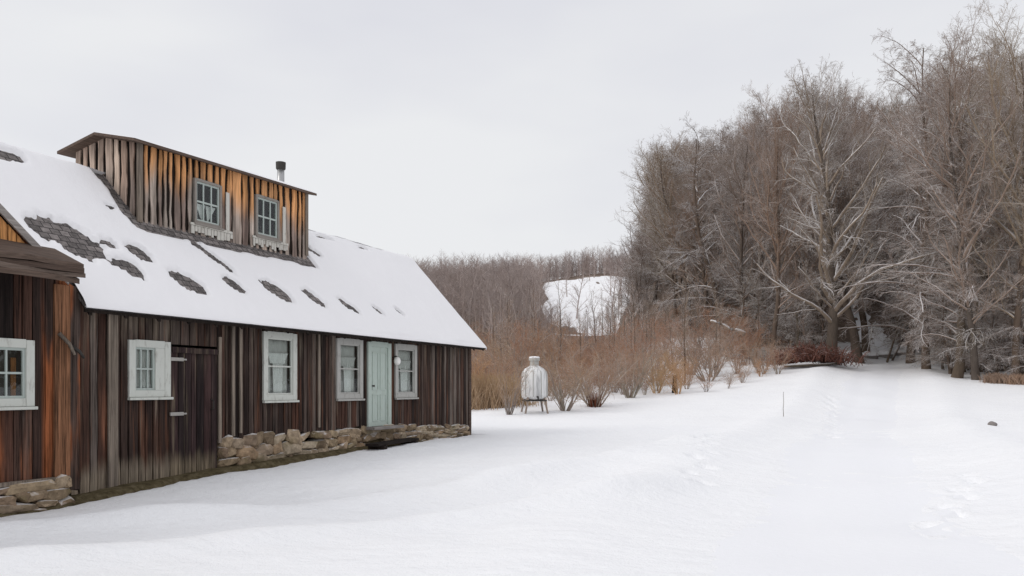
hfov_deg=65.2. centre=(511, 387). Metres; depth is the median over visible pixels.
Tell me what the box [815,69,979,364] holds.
bare tree
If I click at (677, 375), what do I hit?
bare shrub
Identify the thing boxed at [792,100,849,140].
bare tree
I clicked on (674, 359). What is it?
bare shrub
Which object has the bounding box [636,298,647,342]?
sapling
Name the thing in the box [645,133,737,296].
bare tree
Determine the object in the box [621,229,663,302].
bare tree
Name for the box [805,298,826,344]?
young tree
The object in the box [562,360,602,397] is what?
bare shrub
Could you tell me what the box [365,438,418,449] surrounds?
plank
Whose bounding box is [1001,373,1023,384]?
grass clump
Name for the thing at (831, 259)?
old tree
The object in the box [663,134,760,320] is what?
bare tree
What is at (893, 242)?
bare tree
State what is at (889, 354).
leaning pole
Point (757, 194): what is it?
bare tree
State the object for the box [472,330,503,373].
bare shrub
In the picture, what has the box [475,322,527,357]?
bare shrub
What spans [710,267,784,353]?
young tree
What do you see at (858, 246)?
bare tree
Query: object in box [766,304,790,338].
young tree
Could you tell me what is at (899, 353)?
boulder
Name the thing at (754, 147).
bare tree
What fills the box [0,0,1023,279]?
sky
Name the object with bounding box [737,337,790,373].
bare shrub
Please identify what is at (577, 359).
bare shrub
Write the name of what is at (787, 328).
young tree
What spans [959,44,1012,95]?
bare tree
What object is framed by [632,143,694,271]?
bare tree
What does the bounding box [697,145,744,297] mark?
bare tree
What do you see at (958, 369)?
bare tree
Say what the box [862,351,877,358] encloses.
boulder
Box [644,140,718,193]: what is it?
bare tree
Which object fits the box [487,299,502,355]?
sapling
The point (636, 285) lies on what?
bare tree
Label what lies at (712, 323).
bare shrub
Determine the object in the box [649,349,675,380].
bare shrub
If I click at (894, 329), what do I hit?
young tree
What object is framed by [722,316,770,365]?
bare shrub
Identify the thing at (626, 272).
bare tree
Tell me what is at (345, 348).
window
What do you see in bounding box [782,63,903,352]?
bare tree
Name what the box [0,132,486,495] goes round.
barn
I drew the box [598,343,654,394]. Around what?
bare shrub
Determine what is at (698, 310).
sapling
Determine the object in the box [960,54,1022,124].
bare tree
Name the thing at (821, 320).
young tree
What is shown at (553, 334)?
bare shrub
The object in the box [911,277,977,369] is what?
young tree
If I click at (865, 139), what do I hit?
bare tree
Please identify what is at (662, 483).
ground
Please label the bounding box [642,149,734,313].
bare tree
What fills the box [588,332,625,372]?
bare shrub
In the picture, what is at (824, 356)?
brush pile
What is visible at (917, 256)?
bare tree
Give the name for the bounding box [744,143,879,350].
bare tree
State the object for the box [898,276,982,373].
young tree
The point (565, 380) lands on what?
bare shrub
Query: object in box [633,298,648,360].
sapling
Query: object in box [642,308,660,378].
sapling
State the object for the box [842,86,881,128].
bare tree
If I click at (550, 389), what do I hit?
bare shrub
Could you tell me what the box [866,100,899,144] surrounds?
bare tree
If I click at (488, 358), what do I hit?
bare shrub
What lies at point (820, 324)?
bare tree
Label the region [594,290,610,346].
sapling
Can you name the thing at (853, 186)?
bare tree
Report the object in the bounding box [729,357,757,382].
bare shrub
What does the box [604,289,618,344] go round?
sapling
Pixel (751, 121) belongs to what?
bare tree
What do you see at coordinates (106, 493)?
earth
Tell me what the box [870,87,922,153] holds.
bare tree
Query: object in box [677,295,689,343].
sapling
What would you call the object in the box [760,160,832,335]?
bare tree
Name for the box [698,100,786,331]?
bare tree
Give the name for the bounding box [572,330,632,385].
bare shrub
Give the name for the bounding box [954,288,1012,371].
young tree
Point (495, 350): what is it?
bare shrub
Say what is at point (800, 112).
bare tree
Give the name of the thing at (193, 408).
barn door
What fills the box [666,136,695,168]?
bare tree
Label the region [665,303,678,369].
sapling
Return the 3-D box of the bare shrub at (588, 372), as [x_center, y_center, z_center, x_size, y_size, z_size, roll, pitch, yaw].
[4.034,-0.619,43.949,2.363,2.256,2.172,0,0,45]
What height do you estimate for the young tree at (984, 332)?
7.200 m
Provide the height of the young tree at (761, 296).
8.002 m
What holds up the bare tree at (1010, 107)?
on the ground
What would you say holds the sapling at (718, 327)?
on the ground
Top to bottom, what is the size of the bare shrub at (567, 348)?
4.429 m
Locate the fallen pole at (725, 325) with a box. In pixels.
[710,320,745,335]
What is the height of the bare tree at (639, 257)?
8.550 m
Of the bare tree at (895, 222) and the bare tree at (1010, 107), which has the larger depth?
the bare tree at (1010, 107)
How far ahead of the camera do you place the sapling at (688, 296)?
48.75 m
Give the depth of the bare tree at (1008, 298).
48.77 m
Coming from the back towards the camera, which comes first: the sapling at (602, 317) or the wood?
the wood
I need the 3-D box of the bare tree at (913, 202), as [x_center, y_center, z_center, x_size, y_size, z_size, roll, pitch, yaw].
[33.138,-11.868,64.756,9.954,18.565,10.427,0,0,23]
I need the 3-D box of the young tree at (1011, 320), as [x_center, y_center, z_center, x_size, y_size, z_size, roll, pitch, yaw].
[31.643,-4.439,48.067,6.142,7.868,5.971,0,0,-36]
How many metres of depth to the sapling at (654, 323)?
55.21 m
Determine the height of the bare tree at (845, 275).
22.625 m
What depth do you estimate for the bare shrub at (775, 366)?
49.16 m
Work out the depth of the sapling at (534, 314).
59.35 m
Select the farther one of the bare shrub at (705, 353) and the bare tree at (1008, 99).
the bare tree at (1008, 99)
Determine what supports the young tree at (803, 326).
on the ground
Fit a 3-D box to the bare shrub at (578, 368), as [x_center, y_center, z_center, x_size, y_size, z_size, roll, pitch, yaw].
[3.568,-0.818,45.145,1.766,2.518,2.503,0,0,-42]
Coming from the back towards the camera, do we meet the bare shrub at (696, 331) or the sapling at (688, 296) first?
the bare shrub at (696, 331)
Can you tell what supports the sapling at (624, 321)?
on the ground
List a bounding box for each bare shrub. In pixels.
[471,305,567,380]
[471,344,523,383]
[471,349,498,378]
[471,349,509,379]
[471,354,514,382]
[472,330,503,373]
[474,321,540,381]
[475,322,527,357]
[488,350,535,380]
[490,348,538,414]
[516,316,598,386]
[518,311,598,369]
[518,342,602,410]
[519,329,653,406]
[539,361,570,388]
[545,345,600,381]
[547,374,560,400]
[548,327,587,375]
[548,367,579,395]
[553,334,604,380]
[558,329,591,354]
[561,361,602,392]
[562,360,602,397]
[567,356,591,391]
[571,312,652,384]
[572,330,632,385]
[580,340,648,392]
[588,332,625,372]
[593,325,678,397]
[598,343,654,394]
[608,328,658,369]
[611,312,672,389]
[618,309,672,359]
[624,342,693,392]
[626,340,698,385]
[639,374,655,394]
[641,365,669,390]
[648,323,701,369]
[649,319,759,381]
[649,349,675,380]
[651,301,680,348]
[654,306,728,374]
[655,357,696,394]
[658,352,697,376]
[662,300,759,354]
[662,359,686,387]
[669,306,754,376]
[671,357,700,384]
[674,359,701,388]
[687,336,723,367]
[694,371,721,391]
[712,309,766,359]
[716,330,754,373]
[718,314,770,356]
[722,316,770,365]
[722,369,740,388]
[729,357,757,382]
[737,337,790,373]
[740,337,769,371]
[750,357,773,376]
[757,343,795,373]
[762,338,793,356]
[764,328,791,349]
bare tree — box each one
[607,267,646,321]
[612,264,652,313]
[618,246,666,312]
[618,253,647,299]
[620,142,688,314]
[620,185,679,302]
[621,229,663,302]
[622,263,657,320]
[623,121,717,325]
[629,230,651,261]
[629,239,663,302]
[631,199,655,274]
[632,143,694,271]
[633,153,698,287]
[633,242,661,289]
[634,141,668,214]
[635,143,716,295]
[635,165,678,277]
[638,144,723,304]
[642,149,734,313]
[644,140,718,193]
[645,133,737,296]
[647,110,793,334]
[658,138,751,331]
[658,171,735,304]
[661,159,715,288]
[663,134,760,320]
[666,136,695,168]
[684,121,783,250]
[687,93,825,341]
[692,163,790,303]
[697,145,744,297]
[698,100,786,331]
[703,99,808,285]
[705,124,807,322]
[709,155,789,330]
[712,96,784,155]
[716,145,785,309]
[719,117,758,170]
[719,128,781,162]
[720,76,866,345]
[731,80,826,361]
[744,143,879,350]
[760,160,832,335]
[767,150,833,311]
[772,117,804,163]
[772,123,888,259]
[774,88,817,157]
[778,80,809,122]
[778,131,814,249]
[780,162,869,343]
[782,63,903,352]
[782,71,911,363]
[787,128,882,330]
[791,172,901,323]
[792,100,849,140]
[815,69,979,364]
[824,87,874,151]
[833,28,1019,368]
[836,80,884,157]
[836,86,875,140]
[837,121,884,157]
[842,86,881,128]
[850,106,884,160]
[851,122,904,276]
[852,29,1023,377]
[852,127,893,223]
[852,184,890,310]
[857,168,945,357]
[858,89,882,150]
[859,122,955,346]
[863,123,962,312]
[863,160,940,314]
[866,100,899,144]
[867,101,921,240]
[868,105,1012,355]
[869,124,895,158]
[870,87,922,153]
[872,2,1023,379]
[873,151,905,294]
[874,93,944,154]
[877,111,919,151]
[884,191,980,294]
[885,140,996,319]
[886,38,1023,373]
[886,144,1000,343]
[889,107,1021,363]
[908,79,943,126]
[913,55,987,131]
[913,91,1023,340]
[930,56,966,84]
[931,117,1023,371]
[933,116,1022,362]
[936,0,1023,375]
[943,74,987,134]
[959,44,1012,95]
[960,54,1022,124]
[961,75,1022,131]
[967,42,1019,81]
[972,198,1023,369]
[977,104,1022,367]
[993,88,1022,119]
[995,81,1021,123]
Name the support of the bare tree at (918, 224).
on the ground
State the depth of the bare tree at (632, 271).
101.68 m
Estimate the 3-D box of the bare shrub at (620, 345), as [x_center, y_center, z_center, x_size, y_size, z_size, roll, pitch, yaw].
[6.491,-2.461,50.467,4.797,5.052,3.385,0,0,-23]
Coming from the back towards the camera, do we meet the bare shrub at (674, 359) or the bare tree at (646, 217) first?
the bare tree at (646, 217)
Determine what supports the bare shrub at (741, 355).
on the ground
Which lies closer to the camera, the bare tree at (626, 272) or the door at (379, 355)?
the door at (379, 355)
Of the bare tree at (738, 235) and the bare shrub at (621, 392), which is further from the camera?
the bare tree at (738, 235)
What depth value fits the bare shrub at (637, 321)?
66.19 m
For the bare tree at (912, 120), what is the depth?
102.34 m
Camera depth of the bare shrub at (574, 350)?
55.67 m
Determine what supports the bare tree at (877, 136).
on the ground
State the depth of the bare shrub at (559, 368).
44.05 m
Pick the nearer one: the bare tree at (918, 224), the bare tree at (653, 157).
the bare tree at (918, 224)
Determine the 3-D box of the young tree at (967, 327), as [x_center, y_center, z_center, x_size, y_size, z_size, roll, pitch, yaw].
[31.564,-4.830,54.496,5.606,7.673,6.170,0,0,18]
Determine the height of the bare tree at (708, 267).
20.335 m
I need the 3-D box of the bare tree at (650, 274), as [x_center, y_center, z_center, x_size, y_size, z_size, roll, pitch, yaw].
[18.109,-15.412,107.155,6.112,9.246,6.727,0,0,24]
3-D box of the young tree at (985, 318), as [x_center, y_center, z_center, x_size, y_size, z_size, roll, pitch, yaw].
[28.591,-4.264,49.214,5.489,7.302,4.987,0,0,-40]
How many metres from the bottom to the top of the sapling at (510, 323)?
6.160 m
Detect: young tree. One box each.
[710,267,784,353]
[728,281,777,351]
[741,284,767,357]
[745,260,769,346]
[755,267,805,347]
[757,260,819,346]
[761,290,772,344]
[763,267,827,349]
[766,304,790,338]
[789,304,824,346]
[797,311,813,342]
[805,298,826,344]
[806,280,828,348]
[819,274,828,340]
[865,268,908,330]
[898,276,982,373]
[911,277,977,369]
[917,311,950,359]
[922,253,1020,374]
[931,259,1021,374]
[931,310,969,370]
[932,272,1011,369]
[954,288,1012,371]
[956,267,1023,373]
[958,247,1023,378]
[968,262,1008,361]
[969,259,1001,372]
[987,272,1023,374]
[1003,282,1022,373]
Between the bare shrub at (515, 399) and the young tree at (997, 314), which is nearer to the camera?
the bare shrub at (515, 399)
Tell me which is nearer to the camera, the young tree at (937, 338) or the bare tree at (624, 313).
the young tree at (937, 338)
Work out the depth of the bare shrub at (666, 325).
67.03 m
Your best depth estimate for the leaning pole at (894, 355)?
62.11 m
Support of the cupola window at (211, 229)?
in the barn
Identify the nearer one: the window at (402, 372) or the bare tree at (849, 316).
the window at (402, 372)
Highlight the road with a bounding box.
[711,289,1023,575]
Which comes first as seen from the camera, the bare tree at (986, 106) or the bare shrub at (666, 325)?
the bare shrub at (666, 325)
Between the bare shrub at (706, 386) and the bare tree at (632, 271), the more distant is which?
the bare tree at (632, 271)
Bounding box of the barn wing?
[0,204,85,513]
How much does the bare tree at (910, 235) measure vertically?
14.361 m
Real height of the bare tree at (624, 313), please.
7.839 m
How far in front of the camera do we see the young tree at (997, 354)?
46.51 m
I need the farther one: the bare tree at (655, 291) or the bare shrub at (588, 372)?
the bare tree at (655, 291)
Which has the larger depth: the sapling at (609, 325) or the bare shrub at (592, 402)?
the sapling at (609, 325)
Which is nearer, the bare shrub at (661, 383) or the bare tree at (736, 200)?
the bare shrub at (661, 383)
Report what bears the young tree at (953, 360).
on the ground
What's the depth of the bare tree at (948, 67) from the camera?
153.82 m
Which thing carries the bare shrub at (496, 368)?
on the ground
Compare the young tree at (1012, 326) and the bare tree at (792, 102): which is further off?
the bare tree at (792, 102)
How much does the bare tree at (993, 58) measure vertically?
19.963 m
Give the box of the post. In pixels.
[672,375,676,392]
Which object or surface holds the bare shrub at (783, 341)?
on the ground
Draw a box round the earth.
[0,436,461,516]
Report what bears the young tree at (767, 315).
on the ground
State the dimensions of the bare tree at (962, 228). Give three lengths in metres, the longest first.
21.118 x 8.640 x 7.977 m
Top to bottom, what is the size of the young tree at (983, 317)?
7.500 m
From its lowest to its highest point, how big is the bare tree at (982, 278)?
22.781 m
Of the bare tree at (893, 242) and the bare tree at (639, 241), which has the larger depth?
the bare tree at (639, 241)
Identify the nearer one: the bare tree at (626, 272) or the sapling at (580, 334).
the sapling at (580, 334)
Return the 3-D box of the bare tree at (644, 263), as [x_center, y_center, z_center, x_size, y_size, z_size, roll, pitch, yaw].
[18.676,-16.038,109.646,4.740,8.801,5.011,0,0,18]
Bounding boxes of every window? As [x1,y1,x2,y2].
[0,338,37,409]
[127,339,173,399]
[190,178,232,240]
[252,194,287,250]
[262,331,298,402]
[336,338,364,400]
[394,344,418,399]
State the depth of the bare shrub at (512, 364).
43.40 m
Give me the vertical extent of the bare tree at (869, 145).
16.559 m
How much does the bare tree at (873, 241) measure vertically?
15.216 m
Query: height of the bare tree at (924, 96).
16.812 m
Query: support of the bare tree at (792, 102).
on the ground
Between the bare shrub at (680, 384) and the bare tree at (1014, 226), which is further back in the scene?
the bare tree at (1014, 226)
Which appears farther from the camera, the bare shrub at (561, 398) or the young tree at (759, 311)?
the young tree at (759, 311)
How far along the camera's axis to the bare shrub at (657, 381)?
44.62 m
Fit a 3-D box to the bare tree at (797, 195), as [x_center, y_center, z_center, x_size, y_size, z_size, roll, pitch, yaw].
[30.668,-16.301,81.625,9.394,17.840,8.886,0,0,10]
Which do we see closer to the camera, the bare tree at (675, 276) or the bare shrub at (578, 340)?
the bare shrub at (578, 340)
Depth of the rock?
26.40 m
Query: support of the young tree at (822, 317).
on the ground
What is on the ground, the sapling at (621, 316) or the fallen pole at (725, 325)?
the sapling at (621, 316)
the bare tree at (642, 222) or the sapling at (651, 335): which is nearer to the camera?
the sapling at (651, 335)
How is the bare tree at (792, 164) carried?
on the ground
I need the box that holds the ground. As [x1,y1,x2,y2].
[0,247,1023,575]
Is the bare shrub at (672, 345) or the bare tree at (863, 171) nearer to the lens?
the bare shrub at (672, 345)
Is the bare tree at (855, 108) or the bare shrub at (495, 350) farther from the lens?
the bare tree at (855, 108)
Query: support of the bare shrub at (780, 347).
on the ground
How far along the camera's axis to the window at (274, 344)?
15.86 m
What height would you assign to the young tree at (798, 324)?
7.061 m
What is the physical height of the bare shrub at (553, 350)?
4.913 m
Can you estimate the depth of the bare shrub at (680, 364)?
51.77 m
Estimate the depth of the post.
42.91 m
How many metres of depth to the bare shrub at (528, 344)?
46.56 m
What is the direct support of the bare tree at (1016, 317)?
on the ground
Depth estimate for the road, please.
11.05 m
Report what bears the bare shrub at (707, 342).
on the ground
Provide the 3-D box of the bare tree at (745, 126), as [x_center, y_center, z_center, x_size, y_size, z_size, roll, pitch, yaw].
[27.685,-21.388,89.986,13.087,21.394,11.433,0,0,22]
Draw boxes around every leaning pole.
[886,316,901,362]
[891,322,909,360]
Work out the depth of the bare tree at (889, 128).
119.96 m
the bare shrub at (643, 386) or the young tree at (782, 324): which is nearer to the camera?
the bare shrub at (643, 386)
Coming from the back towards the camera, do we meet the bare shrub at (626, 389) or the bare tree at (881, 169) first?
the bare tree at (881, 169)
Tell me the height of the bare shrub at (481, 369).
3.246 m
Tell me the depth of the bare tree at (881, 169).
89.83 m
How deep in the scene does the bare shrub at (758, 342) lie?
61.28 m
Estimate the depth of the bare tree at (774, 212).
58.71 m
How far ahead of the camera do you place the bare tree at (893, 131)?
89.94 m
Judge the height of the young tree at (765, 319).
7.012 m
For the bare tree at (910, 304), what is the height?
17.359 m
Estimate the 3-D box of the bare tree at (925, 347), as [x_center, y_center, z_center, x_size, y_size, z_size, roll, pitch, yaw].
[26.239,-11.711,51.989,11.960,22.006,12.559,0,0,-16]
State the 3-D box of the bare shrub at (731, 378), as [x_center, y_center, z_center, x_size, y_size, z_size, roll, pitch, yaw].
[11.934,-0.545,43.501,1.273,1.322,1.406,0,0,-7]
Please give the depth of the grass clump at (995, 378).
43.71 m
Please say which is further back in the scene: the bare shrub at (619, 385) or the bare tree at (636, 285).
the bare tree at (636, 285)
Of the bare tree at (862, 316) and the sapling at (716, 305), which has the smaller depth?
the sapling at (716, 305)
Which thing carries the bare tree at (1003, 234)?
on the ground
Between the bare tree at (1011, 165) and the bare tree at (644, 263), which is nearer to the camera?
the bare tree at (1011, 165)
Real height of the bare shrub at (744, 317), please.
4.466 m
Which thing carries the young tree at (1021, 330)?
on the ground
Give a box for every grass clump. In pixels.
[471,371,566,406]
[471,372,529,409]
[978,372,1010,383]
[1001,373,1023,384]
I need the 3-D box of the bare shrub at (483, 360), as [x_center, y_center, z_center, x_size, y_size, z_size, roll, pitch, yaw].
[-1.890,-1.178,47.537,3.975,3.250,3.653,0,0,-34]
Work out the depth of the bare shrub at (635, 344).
46.24 m
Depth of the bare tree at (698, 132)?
102.92 m
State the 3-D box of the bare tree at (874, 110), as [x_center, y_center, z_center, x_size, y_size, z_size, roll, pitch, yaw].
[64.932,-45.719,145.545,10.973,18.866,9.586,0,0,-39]
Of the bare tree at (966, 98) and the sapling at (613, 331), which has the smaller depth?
the sapling at (613, 331)
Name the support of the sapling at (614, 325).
on the ground
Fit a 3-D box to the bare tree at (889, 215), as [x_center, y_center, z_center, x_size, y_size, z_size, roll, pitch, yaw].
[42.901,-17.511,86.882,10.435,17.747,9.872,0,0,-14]
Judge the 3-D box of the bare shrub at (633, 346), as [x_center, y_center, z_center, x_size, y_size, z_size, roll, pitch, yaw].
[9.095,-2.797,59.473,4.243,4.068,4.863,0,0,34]
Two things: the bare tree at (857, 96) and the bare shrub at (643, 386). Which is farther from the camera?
the bare tree at (857, 96)
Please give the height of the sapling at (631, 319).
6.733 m
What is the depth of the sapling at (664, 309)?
73.14 m
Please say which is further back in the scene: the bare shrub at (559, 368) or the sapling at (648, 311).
the sapling at (648, 311)
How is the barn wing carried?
on the ground
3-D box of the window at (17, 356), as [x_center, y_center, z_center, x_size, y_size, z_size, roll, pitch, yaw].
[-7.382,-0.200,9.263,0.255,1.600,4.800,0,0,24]
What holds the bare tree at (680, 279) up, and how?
on the ground
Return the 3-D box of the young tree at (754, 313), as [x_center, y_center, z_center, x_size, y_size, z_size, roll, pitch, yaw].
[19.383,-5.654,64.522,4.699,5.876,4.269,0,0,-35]
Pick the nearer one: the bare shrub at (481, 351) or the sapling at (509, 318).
the bare shrub at (481, 351)
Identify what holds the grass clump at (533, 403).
on the ground
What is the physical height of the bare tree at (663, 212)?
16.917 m
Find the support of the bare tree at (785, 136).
on the ground
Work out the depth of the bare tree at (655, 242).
86.03 m
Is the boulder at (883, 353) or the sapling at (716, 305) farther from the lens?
the boulder at (883, 353)
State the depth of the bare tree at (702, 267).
76.99 m
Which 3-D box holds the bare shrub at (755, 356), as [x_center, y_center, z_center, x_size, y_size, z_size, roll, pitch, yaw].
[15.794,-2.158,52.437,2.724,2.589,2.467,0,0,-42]
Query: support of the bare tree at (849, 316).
on the ground
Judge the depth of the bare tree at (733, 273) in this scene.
87.20 m
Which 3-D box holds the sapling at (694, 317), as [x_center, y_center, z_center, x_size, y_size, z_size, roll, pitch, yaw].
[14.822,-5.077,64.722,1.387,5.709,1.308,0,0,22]
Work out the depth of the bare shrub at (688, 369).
47.17 m
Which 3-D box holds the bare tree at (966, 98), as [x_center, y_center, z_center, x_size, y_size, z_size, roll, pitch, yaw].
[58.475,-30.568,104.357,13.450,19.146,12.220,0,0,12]
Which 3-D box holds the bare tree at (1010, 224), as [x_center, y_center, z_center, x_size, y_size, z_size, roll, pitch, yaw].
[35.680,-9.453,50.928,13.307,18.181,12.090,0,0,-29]
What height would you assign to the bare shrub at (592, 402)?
4.131 m
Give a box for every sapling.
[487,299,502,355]
[498,312,509,370]
[504,293,518,353]
[504,300,517,353]
[528,286,551,351]
[551,280,576,378]
[574,302,589,366]
[587,287,607,380]
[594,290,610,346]
[602,300,613,368]
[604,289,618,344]
[604,312,618,350]
[606,302,620,378]
[616,291,627,348]
[616,303,628,344]
[618,284,642,374]
[621,280,646,357]
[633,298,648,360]
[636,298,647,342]
[641,298,651,343]
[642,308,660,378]
[643,294,662,364]
[644,289,655,337]
[660,268,693,382]
[660,281,674,338]
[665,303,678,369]
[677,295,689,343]
[689,295,703,344]
[693,278,708,343]
[696,296,708,341]
[708,287,727,369]
[713,300,728,370]
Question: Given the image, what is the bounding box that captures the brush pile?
[744,339,870,367]
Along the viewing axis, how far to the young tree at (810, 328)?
62.25 m
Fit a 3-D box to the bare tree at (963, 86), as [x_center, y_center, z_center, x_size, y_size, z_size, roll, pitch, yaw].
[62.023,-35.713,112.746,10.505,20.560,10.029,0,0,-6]
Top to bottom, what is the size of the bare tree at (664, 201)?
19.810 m
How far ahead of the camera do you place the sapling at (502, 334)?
57.78 m
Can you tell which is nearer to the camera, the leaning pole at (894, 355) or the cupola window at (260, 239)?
the cupola window at (260, 239)
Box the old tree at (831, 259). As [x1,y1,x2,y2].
[747,54,946,364]
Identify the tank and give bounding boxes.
[521,356,548,413]
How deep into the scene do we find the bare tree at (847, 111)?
115.99 m
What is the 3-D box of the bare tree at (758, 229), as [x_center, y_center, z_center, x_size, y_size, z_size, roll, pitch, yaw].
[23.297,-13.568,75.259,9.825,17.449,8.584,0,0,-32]
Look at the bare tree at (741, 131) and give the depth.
112.25 m
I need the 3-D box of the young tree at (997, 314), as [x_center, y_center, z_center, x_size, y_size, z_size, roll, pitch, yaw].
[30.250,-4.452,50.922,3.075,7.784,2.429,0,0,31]
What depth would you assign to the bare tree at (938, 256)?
59.85 m
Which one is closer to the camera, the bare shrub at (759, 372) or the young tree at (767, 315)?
the bare shrub at (759, 372)
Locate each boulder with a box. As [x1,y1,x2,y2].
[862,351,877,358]
[877,349,893,358]
[894,349,905,355]
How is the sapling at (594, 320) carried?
on the ground
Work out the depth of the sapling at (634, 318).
49.21 m
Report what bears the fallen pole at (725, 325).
in the bare shrub at (707, 342)
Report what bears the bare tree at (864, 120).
on the ground
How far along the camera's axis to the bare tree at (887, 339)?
62.28 m
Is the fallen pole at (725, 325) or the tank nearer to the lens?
the tank
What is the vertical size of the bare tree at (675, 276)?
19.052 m
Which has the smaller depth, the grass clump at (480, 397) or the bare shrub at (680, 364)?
the grass clump at (480, 397)
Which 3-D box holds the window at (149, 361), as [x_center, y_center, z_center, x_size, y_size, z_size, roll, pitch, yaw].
[-5.884,-0.277,12.975,0.155,0.965,0.860,0,0,24]
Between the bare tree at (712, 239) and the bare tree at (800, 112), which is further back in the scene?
the bare tree at (800, 112)
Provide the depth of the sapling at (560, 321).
57.02 m
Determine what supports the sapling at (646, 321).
on the ground
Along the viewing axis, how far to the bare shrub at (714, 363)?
48.52 m
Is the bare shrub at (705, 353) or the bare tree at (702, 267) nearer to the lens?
the bare shrub at (705, 353)
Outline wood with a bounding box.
[408,93,921,346]
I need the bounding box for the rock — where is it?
[987,421,997,425]
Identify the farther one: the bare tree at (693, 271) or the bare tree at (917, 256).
the bare tree at (693, 271)
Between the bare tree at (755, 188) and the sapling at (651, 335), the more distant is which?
the bare tree at (755, 188)
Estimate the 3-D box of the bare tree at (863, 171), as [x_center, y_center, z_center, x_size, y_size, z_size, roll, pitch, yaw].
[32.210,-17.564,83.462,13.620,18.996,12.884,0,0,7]
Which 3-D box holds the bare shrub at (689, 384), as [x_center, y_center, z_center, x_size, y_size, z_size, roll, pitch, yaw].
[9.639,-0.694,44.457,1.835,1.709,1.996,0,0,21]
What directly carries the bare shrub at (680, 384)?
on the ground
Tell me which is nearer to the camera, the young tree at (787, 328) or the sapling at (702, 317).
the young tree at (787, 328)
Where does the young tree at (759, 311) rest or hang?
on the ground
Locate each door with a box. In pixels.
[170,347,217,475]
[372,347,386,425]

